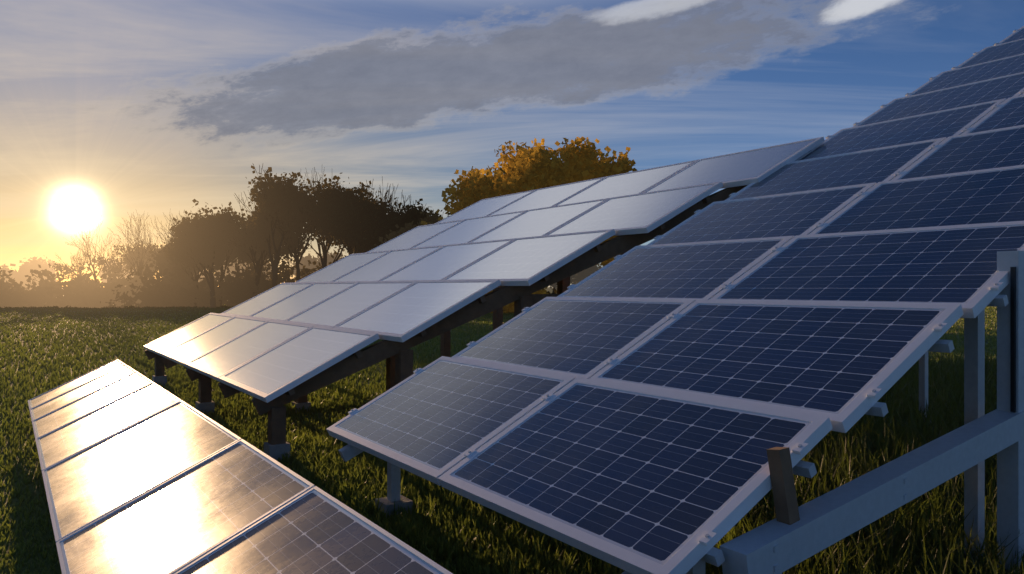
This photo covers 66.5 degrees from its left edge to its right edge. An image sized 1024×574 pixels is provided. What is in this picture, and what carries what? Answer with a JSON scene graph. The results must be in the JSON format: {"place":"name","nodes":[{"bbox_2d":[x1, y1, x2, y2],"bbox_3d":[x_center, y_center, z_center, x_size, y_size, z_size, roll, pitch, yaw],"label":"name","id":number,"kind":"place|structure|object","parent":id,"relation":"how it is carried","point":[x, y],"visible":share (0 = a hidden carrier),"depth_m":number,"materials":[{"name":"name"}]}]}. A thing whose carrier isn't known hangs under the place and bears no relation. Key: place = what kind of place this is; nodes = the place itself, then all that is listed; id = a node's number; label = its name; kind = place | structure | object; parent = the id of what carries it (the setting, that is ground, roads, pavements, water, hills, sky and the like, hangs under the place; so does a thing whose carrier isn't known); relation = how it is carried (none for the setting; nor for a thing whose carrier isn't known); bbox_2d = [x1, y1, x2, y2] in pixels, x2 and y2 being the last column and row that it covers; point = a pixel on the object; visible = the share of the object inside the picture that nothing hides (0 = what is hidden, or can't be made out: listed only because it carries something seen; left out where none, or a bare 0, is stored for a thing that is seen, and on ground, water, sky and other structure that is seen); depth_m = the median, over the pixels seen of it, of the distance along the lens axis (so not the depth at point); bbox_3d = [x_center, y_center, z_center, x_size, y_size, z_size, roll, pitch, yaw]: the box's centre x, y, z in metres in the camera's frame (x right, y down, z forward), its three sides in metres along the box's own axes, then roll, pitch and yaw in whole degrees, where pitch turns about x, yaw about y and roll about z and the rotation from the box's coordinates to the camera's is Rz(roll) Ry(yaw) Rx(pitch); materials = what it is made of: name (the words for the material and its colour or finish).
{"place":"outdoors","nodes":[
{"label":"outdoors","id":0,"kind":"place"},
{"bbox_2d":[0,287,1023,573],"bbox_3d":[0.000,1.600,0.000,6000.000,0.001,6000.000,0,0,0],"label":"field ground","id":1,"kind":"structure","parent":0,"point":[46,535],"depth_m":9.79,"materials":[{"name":"green plant"}]},
{"bbox_2d":[49,244,92,280],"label":"tree leaves","id":2,"kind":"object","parent":1,"relation":"on","point":[67,269],"depth_m":103.04,"materials":[{"name":"plant"}]},
{"bbox_2d":[0,263,154,307],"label":"hedge line","id":3,"kind":"object","parent":1,"relation":"on","point":[78,291],"visible":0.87,"depth_m":60.51,"materials":[{"name":"green plant"}]},
{"bbox_2d":[66,221,110,285],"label":"tree","id":4,"kind":"object","parent":1,"relation":"on","point":[87,256],"depth_m":97.33,"materials":[{"name":"brown plant"}]},
{"bbox_2d":[89,235,145,279],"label":"tree leaves","id":5,"kind":"object","parent":1,"relation":"on","point":[117,269],"depth_m":90.99,"materials":[{"name":"brown plant"}]},
{"bbox_2d":[108,211,159,277],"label":"tree","id":6,"kind":"object","parent":1,"relation":"on","point":[141,263],"depth_m":87.44,"materials":[{"name":"brown plant"}]},
{"bbox_2d":[120,239,161,278],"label":"tree leaves","id":7,"kind":"object","parent":1,"relation":"on","point":[148,263],"depth_m":95.04,"materials":[{"name":"plant"}]},
{"bbox_2d":[123,214,181,262],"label":"tree","id":8,"kind":"object","parent":1,"relation":"on","point":[167,235],"depth_m":84.02,"materials":[{"name":"brown plant"}]},
{"bbox_2d":[147,211,190,243],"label":"tree","id":9,"kind":"object","parent":1,"relation":"on","point":[171,226],"visible":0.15,"depth_m":71.89,"materials":[{"name":"plant"}]},
{"bbox_2d":[148,237,197,273],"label":"tree leaves","id":10,"kind":"object","parent":1,"relation":"on","point":[160,258],"depth_m":67.58,"materials":[{"name":"plant"}]},
{"bbox_2d":[158,237,228,306],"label":"tree leaves","id":11,"kind":"object","parent":1,"relation":"on","point":[180,269],"depth_m":62.30,"materials":[{"name":"brown plant"}]},
{"bbox_2d":[164,199,243,307],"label":"tree leaves","id":12,"kind":"object","parent":1,"relation":"on","point":[190,244],"depth_m":58.90,"materials":[{"name":"plant"}]},
{"bbox_2d":[217,212,236,305],"bbox_3d":[-23.984,-2.298,64.145,3.852,7.824,5.361,0,0,0],"label":"tree","id":13,"kind":"object","parent":1,"relation":"on","point":[222,268],"visible":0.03,"depth_m":63.93,"materials":[{"name":"brown plant"}]},
{"bbox_2d":[28,359,452,573],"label":"solar array","id":14,"kind":"object","parent":1,"relation":"on","point":[141,474],"visible":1,"depth_m":4.03,"materials":[{"name":"white"}]},
{"bbox_2d":[223,206,273,270],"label":"tree leaves","id":15,"kind":"object","parent":1,"relation":"on","point":[247,260],"depth_m":64.41,"materials":[{"name":"plant"}]},
{"bbox_2d":[221,194,301,295],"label":"tree leaves","id":16,"kind":"object","parent":1,"relation":"on","point":[249,238],"depth_m":60.77,"materials":[{"name":"plant"}]},
{"bbox_2d":[235,180,301,286],"bbox_3d":[-19.337,-3.611,63.758,4.957,10.429,4.752,0,0,16],"label":"tree","id":17,"kind":"object","parent":1,"relation":"on","point":[273,259],"visible":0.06,"depth_m":62.94,"materials":[{"name":"brown plant"}]},
{"bbox_2d":[243,165,322,286],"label":"tree leaves","id":18,"kind":"object","parent":1,"relation":"on","point":[279,202],"depth_m":57.82,"materials":[{"name":"plant"}]},
{"bbox_2d":[253,164,327,280],"bbox_3d":[-16.744,-3.751,59.231,5.911,10.745,4.660,0,0,-41],"label":"tree","id":19,"kind":"object","parent":1,"relation":"on","point":[296,257],"visible":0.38,"depth_m":59.20,"materials":[{"name":"brown plant"}]},
{"bbox_2d":[0,245,603,291],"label":"tree line","id":20,"kind":"object","parent":1,"relation":"on","point":[34,263],"depth_m":158.52,"materials":[{"name":"brown plant"}]},
{"bbox_2d":[281,167,375,267],"bbox_3d":[-14.826,-3.923,61.466,8.453,11.132,6.809,0,0,0],"label":"tree","id":21,"kind":"object","parent":1,"relation":"on","point":[325,249],"depth_m":61.04,"materials":[{"name":"plant"}]},
{"bbox_2d":[100,251,556,307],"bbox_3d":[-13.835,-0.223,64.653,37.560,5.741,14.182,0,0,0],"label":"hedge line","id":22,"kind":"object","parent":1,"relation":"on","point":[181,291],"visible":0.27,"depth_m":61.84,"materials":[{"name":"green plant"}]},
{"bbox_2d":[301,173,403,254],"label":"tree leaves","id":23,"kind":"object","parent":1,"relation":"on","point":[340,206],"depth_m":57.99,"materials":[{"name":"green plant"}]},
{"bbox_2d":[340,195,402,253],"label":"tree leaves","id":24,"kind":"object","parent":1,"relation":"on","point":[359,246],"depth_m":59.13,"materials":[{"name":"plant"}]},
{"bbox_2d":[364,179,409,213],"bbox_3d":[-10.938,-3.700,62.397,6.616,10.632,4.431,0,0,-27],"label":"tree","id":25,"kind":"object","parent":1,"relation":"on","point":[388,192],"visible":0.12,"depth_m":63.51,"materials":[{"name":"brown plant"}]},
{"bbox_2d":[367,198,434,248],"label":"tree leaves","id":26,"kind":"object","parent":1,"relation":"on","point":[408,216],"depth_m":57.99,"materials":[{"name":"green plant"}]},
{"bbox_2d":[388,195,425,215],"bbox_3d":[-8.338,-2.743,60.353,3.350,8.692,5.056,0,0,0],"label":"tree","id":27,"kind":"object","parent":1,"relation":"on","point":[397,211],"visible":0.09,"depth_m":59.23,"materials":[{"name":"brown plant"}]},
{"bbox_2d":[374,206,450,244],"bbox_3d":[-5.394,-1.060,53.029,9.179,9.064,11.269,0,0,0],"label":"tree","id":28,"kind":"object","parent":1,"relation":"on","point":[428,219],"depth_m":52.97,"materials":[{"name":"green plant"}]},
{"bbox_2d":[144,137,824,459],"bbox_3d":[-1.276,0.028,10.508,5.548,3.245,8.748,0,0,-33],"label":"solar array","id":29,"kind":"object","parent":1,"relation":"on","point":[273,351],"visible":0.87,"depth_m":8.75,"materials":[{"name":"white"}]},
{"bbox_2d":[421,136,640,312],"bbox_3d":[1.381,-3.113,45.101,13.685,11.862,10.865,0,0,0],"label":"tree","id":30,"kind":"object","parent":1,"relation":"on","point":[536,167],"depth_m":43.31,"materials":[{"name":"plant"}]},
{"bbox_2d":[326,26,1023,573],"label":"solar array","id":31,"kind":"object","parent":1,"relation":"on","point":[688,394],"visible":0.98,"depth_m":4.26,"materials":[{"name":"blue"}]},
{"bbox_2d":[0,0,1023,286],"label":"sky","id":32,"kind":"structure","parent":0,"point":[110,109],"materials":[{"name":"blue"}]}
]}

